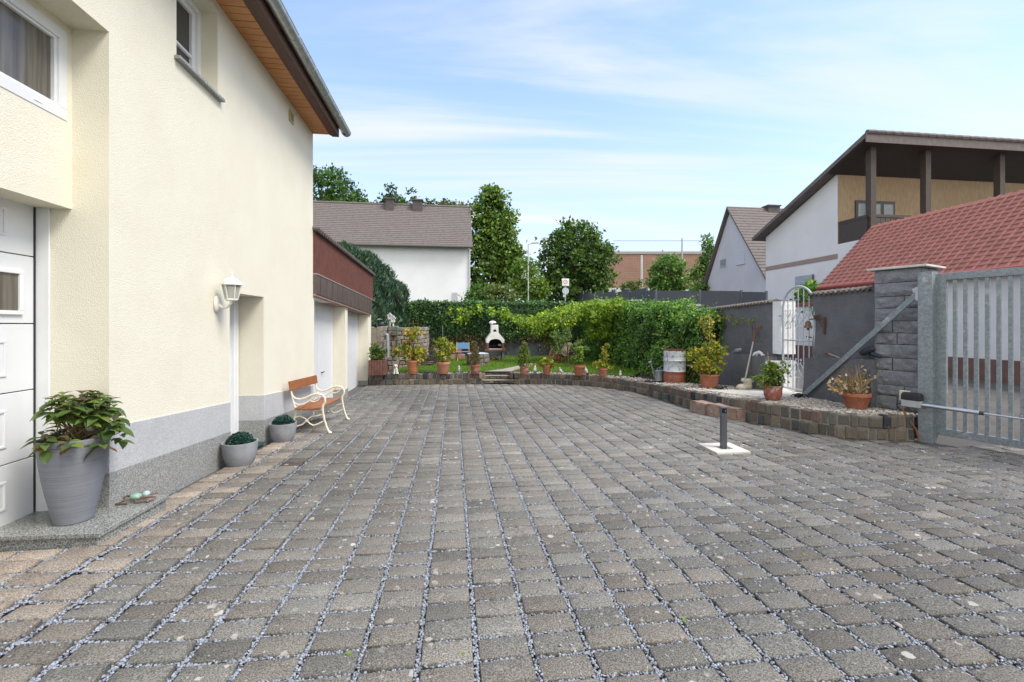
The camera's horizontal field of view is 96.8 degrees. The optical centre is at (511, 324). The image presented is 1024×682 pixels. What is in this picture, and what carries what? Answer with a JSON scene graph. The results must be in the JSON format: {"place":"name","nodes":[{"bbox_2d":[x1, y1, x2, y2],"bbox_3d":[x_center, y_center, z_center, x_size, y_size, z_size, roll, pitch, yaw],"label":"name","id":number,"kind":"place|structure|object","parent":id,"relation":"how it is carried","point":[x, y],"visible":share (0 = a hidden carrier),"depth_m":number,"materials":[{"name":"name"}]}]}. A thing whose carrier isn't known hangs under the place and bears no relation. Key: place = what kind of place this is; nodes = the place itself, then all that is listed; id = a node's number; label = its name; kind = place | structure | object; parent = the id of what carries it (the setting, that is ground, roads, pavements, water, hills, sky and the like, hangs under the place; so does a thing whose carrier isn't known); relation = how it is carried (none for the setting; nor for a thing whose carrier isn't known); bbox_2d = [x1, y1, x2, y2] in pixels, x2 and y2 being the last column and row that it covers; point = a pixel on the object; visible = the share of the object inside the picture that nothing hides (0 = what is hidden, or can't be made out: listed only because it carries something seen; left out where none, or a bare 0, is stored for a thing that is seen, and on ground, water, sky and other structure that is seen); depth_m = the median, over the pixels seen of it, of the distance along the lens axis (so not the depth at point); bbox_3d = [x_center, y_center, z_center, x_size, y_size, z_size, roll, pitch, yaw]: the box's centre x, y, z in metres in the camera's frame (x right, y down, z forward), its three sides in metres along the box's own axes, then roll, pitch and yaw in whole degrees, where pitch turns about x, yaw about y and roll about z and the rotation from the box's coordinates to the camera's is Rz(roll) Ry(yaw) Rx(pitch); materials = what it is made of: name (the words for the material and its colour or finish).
{"place":"outdoors","nodes":[
{"label":"outdoors","id":0,"kind":"place"},
{"bbox_2d":[313,197,472,302],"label":"neighbour house","id":1,"kind":"structure","parent":0,"point":[420,248],"depth_m":33.60,"materials":[{"name":"paint"}]},
{"bbox_2d":[452,292,457,302],"bbox_3d":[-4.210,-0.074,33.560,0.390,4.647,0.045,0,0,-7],"label":"cellar window","id":2,"kind":"structure","parent":1,"relation":"in","point":[454,294],"depth_m":33.54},
{"bbox_2d":[482,372,513,378],"bbox_3d":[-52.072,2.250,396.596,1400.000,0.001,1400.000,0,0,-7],"label":"ground","id":3,"kind":"structure","parent":0,"point":[499,374],"depth_m":20.68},
{"bbox_2d":[312,226,375,399],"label":"garage block","id":4,"kind":"structure","parent":3,"relation":"on","point":[342,292],"depth_m":11.41,"materials":[{"name":"beige paint"}]},
{"bbox_2d":[314,302,332,399],"bbox_3d":[-4.309,0.750,10.125,0.092,2.500,2.580,0,0,-7],"label":"garage door","id":5,"kind":"structure","parent":4,"relation":"in","point":[323,313],"depth_m":10.55,"materials":[{"name":"metal"}]},
{"bbox_2d":[348,311,357,390],"bbox_3d":[-4.696,0.770,13.075,0.092,2.460,2.830,0,0,-7],"label":"garage door","id":6,"kind":"structure","parent":4,"relation":"in","point":[352,317],"depth_m":13.61,"materials":[{"name":"metal"}]},
{"bbox_2d":[313,163,374,202],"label":"tree","id":7,"kind":"object","parent":3,"relation":"on","point":[337,186],"visible":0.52,"depth_m":61.22,"materials":[{"name":"green plant"}]},
{"bbox_2d":[374,182,437,204],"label":"tree","id":8,"kind":"object","parent":3,"relation":"on","point":[397,197],"visible":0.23,"depth_m":59.66,"materials":[{"name":"green plant"}]},
{"bbox_2d":[437,198,473,215],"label":"tree","id":9,"kind":"object","parent":3,"relation":"on","point":[444,202],"visible":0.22,"depth_m":59.30,"materials":[{"name":"green plant"}]},
{"bbox_2d":[458,279,486,301],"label":"tree","id":10,"kind":"object","parent":3,"relation":"on","point":[478,288],"visible":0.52,"depth_m":30.74,"materials":[{"name":"green plant"}]},
{"bbox_2d":[470,182,527,298],"bbox_3d":[-1.460,-4.805,37.940,5.727,14.117,5.086,0,0,19],"label":"tree","id":11,"kind":"object","parent":3,"relation":"on","point":[494,249],"visible":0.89,"depth_m":37.21,"materials":[{"name":"green plant"}]},
{"bbox_2d":[482,282,521,301],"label":"bush","id":12,"kind":"object","parent":3,"relation":"on","point":[501,291],"visible":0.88,"depth_m":29.67,"materials":[{"name":"green plant"}]},
{"bbox_2d":[504,256,554,302],"bbox_3d":[1.263,-1.557,35.017,4.458,7.621,2.864,0,0,-7],"label":"tree","id":13,"kind":"object","parent":3,"relation":"on","point":[520,285],"visible":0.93,"depth_m":34.65,"materials":[{"name":"green plant"}]},
{"bbox_2d":[528,242,538,299],"bbox_3d":[1.575,-1.977,33.942,0.838,8.354,0.167,0,0,9],"label":"lamp post","id":14,"kind":"object","parent":3,"relation":"on","point":[528,265],"visible":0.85,"depth_m":33.96,"materials":[{"name":"metal"}]},
{"bbox_2d":[532,215,624,302],"bbox_3d":[5.650,-3.690,40.043,8.677,11.888,6.255,0,0,-7],"label":"tree","id":15,"kind":"object","parent":3,"relation":"on","point":[592,272],"visible":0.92,"depth_m":39.13,"materials":[{"name":"green plant"}]},
{"bbox_2d":[617,278,645,290],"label":"tree","id":16,"kind":"object","parent":3,"relation":"on","point":[629,283],"visible":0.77,"depth_m":41.78,"materials":[{"name":"green plant"}]},
{"bbox_2d":[641,255,642,285],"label":"flag pole","id":17,"kind":"object","parent":3,"relation":"on","point":[641,269],"visible":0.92,"depth_m":47.94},
{"bbox_2d":[588,251,709,292],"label":"sports hall","id":18,"kind":"structure","parent":3,"relation":"on","point":[632,261],"depth_m":62.00,"materials":[{"name":"brick"}]},
{"bbox_2d":[613,238,714,283],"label":"ball stop net","id":19,"kind":"object","parent":3,"relation":"on","point":[677,250],"visible":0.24,"depth_m":55.00,"materials":[{"name":"metal"}]},
{"bbox_2d":[643,250,694,290],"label":"tree","id":20,"kind":"object","parent":3,"relation":"on","point":[664,280],"visible":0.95,"depth_m":43.35,"materials":[{"name":"green plant"}]},
{"bbox_2d":[687,278,709,290],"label":"tree","id":21,"kind":"object","parent":3,"relation":"on","point":[697,286],"visible":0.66,"depth_m":39.55,"materials":[{"name":"green plant"}]},
{"bbox_2d":[688,232,715,282],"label":"tree","id":22,"kind":"object","parent":3,"relation":"on","point":[700,270],"visible":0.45,"depth_m":43.81,"materials":[{"name":"green plant"}]},
{"bbox_2d":[704,204,782,291],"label":"gabled house","id":23,"kind":"structure","parent":3,"relation":"on","point":[737,262],"depth_m":35.77,"materials":[{"name":"paint"}]},
{"bbox_2d":[719,259,725,267],"bbox_3d":[17.291,-5.056,37.261,0.110,0.615,0.860,0,0,-7],"label":"window","id":24,"kind":"structure","parent":23,"relation":"in","point":[722,262],"depth_m":37.21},
{"bbox_2d":[736,250,744,265],"bbox_3d":[17.594,-5.147,34.959,0.110,1.023,1.097,0,0,-7],"label":"window","id":25,"kind":"structure","parent":23,"relation":"in","point":[740,255],"depth_m":34.92,"materials":[{"name":"glass"}]},
{"bbox_2d":[752,129,1023,300],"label":"house","id":26,"kind":"structure","parent":3,"relation":"on","point":[821,224],"depth_m":21.61,"materials":[{"name":"white paint"}]},
{"bbox_2d":[795,274,813,300],"bbox_3d":[15.055,-1.908,23.417,0.090,1.279,1.262,0,0,-7],"label":"window","id":27,"kind":"structure","parent":26,"relation":"in","point":[799,280],"depth_m":23.52,"materials":[{"name":"glass"}]},
{"bbox_2d":[855,200,894,222],"bbox_3d":[17.279,-4.860,21.644,2.100,2.080,0.071,0,0,-7],"label":"balcony door","id":28,"kind":"structure","parent":26,"relation":"in","point":[882,207],"depth_m":21.63,"materials":[{"name":"glass"}]},
{"bbox_2d":[0,381,1023,681],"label":"courtyard paving","id":29,"kind":"structure","parent":0,"point":[450,629],"depth_m":3.09,"materials":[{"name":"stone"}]},
{"bbox_2d":[0,0,350,551],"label":"house","id":30,"kind":"structure","parent":29,"relation":"on","point":[156,172],"depth_m":4.06,"materials":[{"name":"beige paint"}]},
{"bbox_2d":[0,198,32,526],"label":"garage door","id":31,"kind":"structure","parent":30,"relation":"in","point":[16,219],"depth_m":3.33,"materials":[{"name":"white plastic"}]},
{"bbox_2d":[0,0,66,120],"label":"window","id":32,"kind":"structure","parent":30,"relation":"in","point":[33,49],"depth_m":3.23,"materials":[{"name":"white plastic"}]},
{"bbox_2d":[21,390,134,525],"bbox_3d":[-3.095,0.952,3.328,0.631,0.950,0.532,0,0,-7],"label":"potted plant","id":33,"kind":"object","parent":30,"relation":"on","point":[72,463],"visible":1,"depth_m":3.24,"materials":[{"name":"green plant"}]},
{"bbox_2d":[115,490,157,504],"bbox_3d":[-3.029,1.391,3.682,0.268,0.068,0.154,0,0,-21],"label":"decoration","id":34,"kind":"object","parent":30,"relation":"on","point":[135,497],"visible":1,"depth_m":3.67,"materials":[{"name":"brown wood"}]},
{"bbox_2d":[176,0,200,74],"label":"upper window","id":35,"kind":"structure","parent":30,"relation":"in","point":[188,16],"depth_m":5.05,"materials":[{"name":"white plastic"}]},
{"bbox_2d":[213,271,242,311],"bbox_3d":[-3.230,-0.381,5.185,0.293,0.478,0.204,0,0,-25],"label":"wall lantern","id":36,"kind":"object","parent":30,"relation":"attached to","point":[231,287],"depth_m":5.15,"materials":[{"name":"beige metal"}]},
{"bbox_2d":[230,299,238,434],"bbox_3d":[-3.830,0.650,5.952,0.075,2.099,1.000,0,0,-7],"label":"front door","id":37,"kind":"structure","parent":30,"relation":"in","point":[234,308],"depth_m":6.29,"materials":[{"name":"white plastic"}]},
{"bbox_2d":[221,431,257,466],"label":"potted plant","id":38,"kind":"object","parent":29,"relation":"on","point":[239,448],"visible":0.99,"depth_m":5.19,"materials":[{"name":"green plant"}]},
{"bbox_2d":[269,414,296,442],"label":"potted plant","id":39,"kind":"object","parent":29,"relation":"on","point":[282,428],"visible":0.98,"depth_m":6.51,"materials":[{"name":"green plant"}]},
{"bbox_2d":[288,374,349,432],"bbox_3d":[-3.333,1.330,7.903,0.721,0.924,1.441,0,0,-7],"label":"garden bench","id":40,"kind":"object","parent":29,"relation":"on","point":[319,403],"visible":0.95,"depth_m":7.51,"materials":[{"name":"beige metal"}]},
{"bbox_2d":[479,371,514,383],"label":"garden steps","id":41,"kind":"structure","parent":29,"relation":"on","point":[503,377],"depth_m":14.90,"materials":[{"name":"stone"}]},
{"bbox_2d":[215,451,925,654],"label":"leaves","id":42,"kind":"object","parent":29,"relation":"on","point":[462,653],"visible":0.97,"depth_m":2.42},
{"bbox_2d":[369,373,913,441],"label":"bed wall","id":43,"kind":"structure","parent":29,"relation":"on","point":[889,427],"depth_m":8.29,"materials":[{"name":"stone"}]},
{"bbox_2d":[367,342,387,375],"bbox_3d":[-4.221,1.048,14.248,0.666,1.024,0.680,0,0,-7],"label":"planter box","id":44,"kind":"object","parent":43,"relation":"on","point":[377,364],"visible":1,"depth_m":14.09,"materials":[{"name":"red wood"}]},
{"bbox_2d":[393,364,398,373],"bbox_3d":[-3.695,1.403,14.466,0.196,0.315,0.194,0,0,34],"label":"dog figurine","id":45,"kind":"object","parent":43,"relation":"on","point":[395,366],"visible":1,"depth_m":14.41,"materials":[{"name":"ceramic"}]},
{"bbox_2d":[431,325,457,373],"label":"potted plant","id":46,"kind":"object","parent":43,"relation":"on","point":[442,364],"visible":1,"depth_m":14.53,"materials":[{"name":"green plant"}]},
{"bbox_2d":[469,340,480,373],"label":"potted plant","id":47,"kind":"object","parent":43,"relation":"on","point":[475,364],"visible":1,"depth_m":14.55,"materials":[{"name":"green plant"}]},
{"bbox_2d":[517,341,531,374],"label":"potted plant","id":48,"kind":"object","parent":43,"relation":"on","point":[525,358],"visible":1,"depth_m":14.38,"materials":[{"name":"green plant"}]},
{"bbox_2d":[537,357,554,373],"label":"potted plant","id":49,"kind":"object","parent":43,"relation":"on","point":[546,364],"visible":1,"depth_m":14.37,"materials":[{"name":"green plant"}]},
{"bbox_2d":[569,346,584,375],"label":"potted plant","id":50,"kind":"object","parent":43,"relation":"on","point":[577,357],"visible":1,"depth_m":14.07,"materials":[{"name":"green plant"}]},
{"bbox_2d":[592,343,613,376],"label":"potted plant","id":51,"kind":"object","parent":43,"relation":"on","point":[602,371],"visible":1,"depth_m":13.82,"materials":[{"name":"green plant"}]},
{"bbox_2d":[387,357,917,418],"bbox_3d":[0.512,1.505,14.465,10.019,0.210,16.650,0,0,-7],"label":"raised bed","id":52,"kind":"object","parent":29,"relation":"on","point":[642,376],"visible":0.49,"depth_m":14.08,"materials":[{"name":"soil"}]},
{"bbox_2d":[371,326,428,369],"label":"retaining wall","id":53,"kind":"structure","parent":52,"relation":"on","point":[377,334],"depth_m":16.54,"materials":[{"name":"stone"}]},
{"bbox_2d":[337,240,366,264],"bbox_3d":[-6.082,-1.259,16.269,1.997,3.519,2.038,0,0,-7],"label":"conifer","id":54,"kind":"object","parent":53,"relation":"on","point":[351,248],"visible":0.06,"depth_m":15.90,"materials":[{"name":"plant"}]},
{"bbox_2d":[355,249,387,326],"bbox_3d":[-5.613,-1.183,17.019,1.903,3.366,1.960,0,0,-7],"label":"conifer","id":55,"kind":"object","parent":53,"relation":"on","point":[374,262],"visible":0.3,"depth_m":16.81,"materials":[{"name":"plant"}]},
{"bbox_2d":[371,263,398,327],"bbox_3d":[-5.412,-1.030,18.131,1.804,3.059,1.892,0,0,-7],"label":"conifer","id":56,"kind":"object","parent":53,"relation":"on","point":[388,278],"visible":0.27,"depth_m":17.89,"materials":[{"name":"plant"}]},
{"bbox_2d":[384,333,388,357],"bbox_3d":[-4.246,0.689,15.431,0.119,0.825,0.276,0,0,-40],"label":"drain pipe","id":57,"kind":"object","parent":53,"relation":"attached to","point":[386,336],"visible":1,"depth_m":15.33,"materials":[{"name":"grey plastic"}]},
{"bbox_2d":[387,279,410,326],"bbox_3d":[-5.317,-0.783,19.756,1.917,2.565,1.997,0,0,35],"label":"conifer","id":58,"kind":"object","parent":53,"relation":"on","point":[400,296],"visible":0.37,"depth_m":19.45,"materials":[{"name":"plant"}]},
{"bbox_2d":[406,302,587,356],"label":"back wall","id":59,"kind":"structure","parent":52,"relation":"on","point":[514,348],"depth_m":22.29,"materials":[{"name":"plant"}]},
{"bbox_2d":[401,297,585,353],"bbox_3d":[-0.660,0.060,22.357,10.790,2.877,1.187,0,0,-7],"label":"ivy hedge","id":60,"kind":"object","parent":59,"relation":"attached to","point":[469,336],"visible":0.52,"depth_m":21.97,"materials":[{"name":"green plant"}]},
{"bbox_2d":[387,371,917,416],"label":"pebbles","id":61,"kind":"object","parent":52,"relation":"on","point":[814,403],"visible":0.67,"depth_m":8.23,"materials":[{"name":"gravel"}]},
{"bbox_2d":[390,320,430,373],"bbox_3d":[-3.264,0.700,14.651,1.320,1.720,0.686,0,0,-7],"label":"potted plant","id":62,"kind":"object","parent":61,"relation":"on","point":[416,351],"visible":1,"depth_m":14.57,"materials":[{"name":"green plant"}]},
{"bbox_2d":[680,313,754,388],"bbox_3d":[4.787,0.598,11.088,1.734,1.773,1.223,0,0,-13],"label":"potted plant","id":63,"kind":"object","parent":61,"relation":"on","point":[709,378],"visible":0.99,"depth_m":10.72,"materials":[{"name":"green plant"}]},
{"bbox_2d":[751,352,791,400],"bbox_3d":[4.780,0.938,8.368,0.703,0.891,0.452,0,0,-7],"label":"potted plant","id":64,"kind":"object","parent":61,"relation":"on","point":[772,377],"visible":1,"depth_m":8.30,"materials":[{"name":"green plant"}]},
{"bbox_2d":[790,393,808,397],"bbox_3d":[5.505,1.344,8.710,0.256,0.091,0.215,0,0,-7],"label":"lizard figurine","id":65,"kind":"object","parent":61,"relation":"on","point":[798,395],"visible":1,"depth_m":8.67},
{"bbox_2d":[827,358,877,409],"bbox_3d":[5.577,0.958,7.438,0.764,0.810,0.711,0,0,-40],"label":"potted plant","id":66,"kind":"object","parent":61,"relation":"on","point":[856,396],"visible":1,"depth_m":7.39,"materials":[{"name":"orange plant"}]},
{"bbox_2d":[580,294,726,382],"bbox_3d":[4.599,0.257,17.177,1.969,2.989,11.122,0,0,-7],"label":"ivy hedge","id":67,"kind":"object","parent":52,"relation":"on","point":[648,331],"visible":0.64,"depth_m":14.15,"materials":[{"name":"green plant"}]},
{"bbox_2d":[648,361,663,380],"bbox_3d":[4.035,1.278,12.665,0.520,0.563,0.236,0,0,-7],"label":"watering can","id":68,"kind":"object","parent":52,"relation":"on","point":[658,375],"visible":0.9,"depth_m":12.59,"materials":[{"name":"metal"}]},
{"bbox_2d":[663,349,685,382],"bbox_3d":[4.402,1.099,12.312,0.598,0.890,0.598,0,0,-7],"label":"barrel","id":69,"kind":"object","parent":52,"relation":"on","point":[674,370],"visible":0.98,"depth_m":12.07,"materials":[{"name":"paint"}]},
{"bbox_2d":[590,299,781,389],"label":"garden wall","id":70,"kind":"structure","parent":52,"relation":"on","point":[740,335],"depth_m":10.91,"materials":[{"name":"grey paint"}]},
{"bbox_2d":[731,348,741,352],"bbox_3d":[5.480,0.622,11.109,0.120,0.135,0.392,0,0,-7],"label":"bird figurine","id":71,"kind":"object","parent":70,"relation":"on","point":[737,350],"visible":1,"depth_m":11.00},
{"bbox_2d":[752,351,764,355],"bbox_3d":[5.577,0.645,10.262,0.114,0.136,0.315,0,0,-15],"label":"lizard figurine","id":72,"kind":"object","parent":70,"relation":"on","point":[756,353],"visible":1,"depth_m":10.27,"materials":[{"name":"ceramic"}]},
{"bbox_2d":[686,364,704,382],"bbox_3d":[4.923,1.296,12.115,0.520,0.475,0.260,0,0,-7],"label":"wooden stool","id":73,"kind":"object","parent":52,"relation":"on","point":[692,373],"visible":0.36,"depth_m":12.08,"materials":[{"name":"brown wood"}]},
{"bbox_2d":[706,389,800,396],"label":"concrete slab","id":74,"kind":"structure","parent":52,"relation":"on","point":[755,392],"depth_m":9.59,"materials":[{"name":"concrete"}]},
{"bbox_2d":[735,375,753,389],"bbox_3d":[5.234,1.282,10.240,0.420,0.371,0.250,0,0,-7],"label":"boot planter","id":75,"kind":"object","parent":74,"relation":"on","point":[747,383],"visible":0.9,"depth_m":10.16,"materials":[{"name":"beige stone"}]},
{"bbox_2d":[745,325,761,377],"bbox_3d":[5.616,0.497,10.500,0.285,1.487,0.787,0,0,41],"label":"hay fork","id":76,"kind":"object","parent":75,"relation":"in","point":[754,333],"visible":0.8,"depth_m":10.48,"materials":[{"name":"grey wood"}]},
{"bbox_2d":[765,300,795,390],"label":"gate pier","id":77,"kind":"structure","parent":52,"relation":"on","point":[777,328],"depth_m":9.91,"materials":[{"name":"metal"}]},
{"bbox_2d":[779,285,815,390],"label":"wrought iron gate","id":78,"kind":"structure","parent":77,"relation":"attached to","point":[793,321],"depth_m":9.55,"materials":[{"name":"metal"}]},
{"bbox_2d":[802,285,878,407],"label":"garden wall","id":79,"kind":"structure","parent":52,"relation":"on","point":[848,314],"depth_m":8.27,"materials":[{"name":"grey paint"}]},
{"bbox_2d":[804,315,825,339],"bbox_3d":[5.892,0.043,8.897,0.156,0.495,0.428,0,0,-7],"label":"wall bell","id":80,"kind":"object","parent":79,"relation":"attached to","point":[807,324],"depth_m":8.87,"materials":[{"name":"brown metal"}]},
{"bbox_2d":[859,346,881,358],"bbox_3d":[5.940,0.445,7.609,0.110,0.271,0.511,0,0,-7],"label":"crow figurine","id":81,"kind":"object","parent":79,"relation":"on","point":[867,351],"visible":0.76,"depth_m":7.54,"materials":[{"name":"plastic"}]},
{"bbox_2d":[690,400,745,421],"bbox_3d":[4.056,1.707,8.960,0.368,0.327,1.233,0,0,-21],"label":"sandstone step","id":82,"kind":"object","parent":29,"relation":"on","point":[705,407],"visible":0.51,"depth_m":8.86,"materials":[{"name":"stone"}]},
{"bbox_2d":[698,407,750,454],"bbox_3d":[2.886,1.415,6.209,0.470,0.590,0.470,0,0,-7],"label":"bollard light","id":83,"kind":"object","parent":29,"relation":"on","point":[723,446],"visible":1,"depth_m":6.17,"materials":[{"name":"concrete"}]},
{"bbox_2d":[802,271,937,443],"bbox_3d":[5.843,0.476,7.727,0.199,2.507,2.313,0,0,-16],"label":"gate post","id":84,"kind":"object","parent":29,"relation":"on","point":[924,294],"visible":0.84,"depth_m":6.67,"materials":[{"name":"metal"}]},
{"bbox_2d":[896,390,1023,439],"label":"gate opener","id":85,"kind":"object","parent":84,"relation":"attached to","point":[909,399],"visible":1,"depth_m":6.64,"materials":[{"name":"grey plastic"}]},
{"bbox_2d":[937,267,1023,448],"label":"yard gate","id":86,"kind":"structure","parent":84,"relation":"attached to","point":[942,353],"depth_m":6.26,"materials":[{"name":"metal"}]},
{"bbox_2d":[867,264,945,437],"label":"stone pillar","id":87,"kind":"structure","parent":29,"relation":"on","point":[896,342],"depth_m":7.22,"materials":[{"name":"grey stone"}]},
{"bbox_2d":[398,355,639,375],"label":"lawn","id":88,"kind":"structure","parent":0,"point":[531,370],"depth_m":15.90,"materials":[{"name":"plant"}]},
{"bbox_2d":[420,355,439,365],"bbox_3d":[-3.141,1.375,17.552,0.726,0.458,1.316,0,0,-7],"label":"dark boulder","id":89,"kind":"object","parent":88,"relation":"on","point":[431,359],"visible":0.57,"depth_m":17.70,"materials":[{"name":"stone"}]},
{"bbox_2d":[435,348,464,358],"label":"sandstone wall","id":90,"kind":"structure","parent":88,"relation":"on","point":[460,355],"depth_m":20.63,"materials":[{"name":"stone"}]},
{"bbox_2d":[456,342,469,360],"bbox_3d":[-2.104,1.159,19.509,0.570,0.815,0.506,0,0,-7],"label":"garden chair","id":91,"kind":"object","parent":88,"relation":"on","point":[462,345],"visible":0.73,"depth_m":19.67,"materials":[{"name":"fabric"}]},
{"bbox_2d":[467,352,488,365],"bbox_3d":[-1.306,1.320,17.452,0.876,0.570,0.890,0,0,-7],"label":"stone table","id":92,"kind":"object","parent":88,"relation":"on","point":[484,357],"visible":0.57,"depth_m":17.15,"materials":[{"name":"stone"}]},
{"bbox_2d":[484,321,505,359],"bbox_3d":[-0.749,0.686,19.805,0.905,1.738,0.670,0,0,-7],"label":"masonry barbecue","id":93,"kind":"object","parent":88,"relation":"on","point":[494,340],"visible":0.88,"depth_m":19.55,"materials":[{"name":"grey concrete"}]},
{"bbox_2d":[489,354,501,360],"bbox_3d":[-0.714,1.406,19.815,0.586,0.283,0.435,0,0,-7],"label":"firewood","id":94,"kind":"object","parent":88,"relation":"on","point":[493,357],"visible":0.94,"depth_m":19.66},
{"bbox_2d":[490,363,532,370],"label":"garden path","id":95,"kind":"structure","parent":88,"relation":"on","point":[511,368],"depth_m":15.78,"materials":[{"name":"stone"}]},
{"bbox_2d":[445,294,628,360],"bbox_3d":[1.093,0.140,19.753,8.930,2.839,3.519,0,0,26],"label":"grapevine","id":96,"kind":"object","parent":88,"relation":"on","point":[560,316],"visible":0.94,"depth_m":18.40,"materials":[{"name":"green plant"}]},
{"bbox_2d":[549,342,580,362],"bbox_3d":[2.115,1.199,18.269,1.424,1.019,0.668,0,0,-7],"label":"old plough","id":97,"kind":"object","parent":88,"relation":"on","point":[564,349],"visible":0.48,"depth_m":18.15,"materials":[{"name":"metal"}]},
{"bbox_2d":[549,326,591,366],"bbox_3d":[2.114,0.790,16.593,1.641,1.532,0.662,0,0,-7],"label":"young tree","id":98,"kind":"object","parent":88,"relation":"on","point":[564,338],"visible":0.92,"depth_m":16.54,"materials":[{"name":"green plant"}]},
{"bbox_2d":[282,0,1023,301],"label":"sky","id":99,"kind":"structure","parent":0,"point":[637,119],"materials":[{"name":"blue"}]},
{"bbox_2d":[795,362,1019,438],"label":"street","id":100,"kind":"structure","parent":0,"point":[992,406],"depth_m":9.40,"materials":[{"name":"asphalt"}]},
{"bbox_2d":[562,279,568,300],"bbox_3d":[4.224,-1.182,35.972,0.566,4.963,0.156,0,0,-7],"label":"street sign","id":101,"kind":"object","parent":100,"relation":"on","point":[565,283],"visible":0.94,"depth_m":35.90,"materials":[{"name":"metal"}]},
{"bbox_2d":[575,286,654,303],"bbox_3d":[5.826,-0.947,32.296,0.255,4.293,23.505,0,0,-3],"label":"privacy fence","id":102,"kind":"object","parent":100,"relation":"on","point":[639,294],"visible":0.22,"depth_m":25.15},
{"bbox_2d":[655,289,767,307],"bbox_3d":[8.429,-0.350,19.503,4.446,2.500,0.460,0,0,32],"label":"privacy fence","id":103,"kind":"object","parent":100,"relation":"on","point":[712,298],"visible":0.27,"depth_m":19.52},
{"bbox_2d":[784,302,813,361],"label":"street wall","id":104,"kind":"structure","parent":100,"relation":"on","point":[801,337],"depth_m":19.65,"materials":[{"name":"grey paint"}]},
{"bbox_2d":[789,278,820,315],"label":"shrub","id":105,"kind":"object","parent":100,"relation":"on","point":[812,285],"visible":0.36,"depth_m":19.61,"materials":[{"name":"green plant"}]},
{"bbox_2d":[816,189,1023,383],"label":"red roof barn","id":106,"kind":"structure","parent":100,"relation":"on","point":[985,234],"depth_m":14.18,"materials":[{"name":"brown tile"}]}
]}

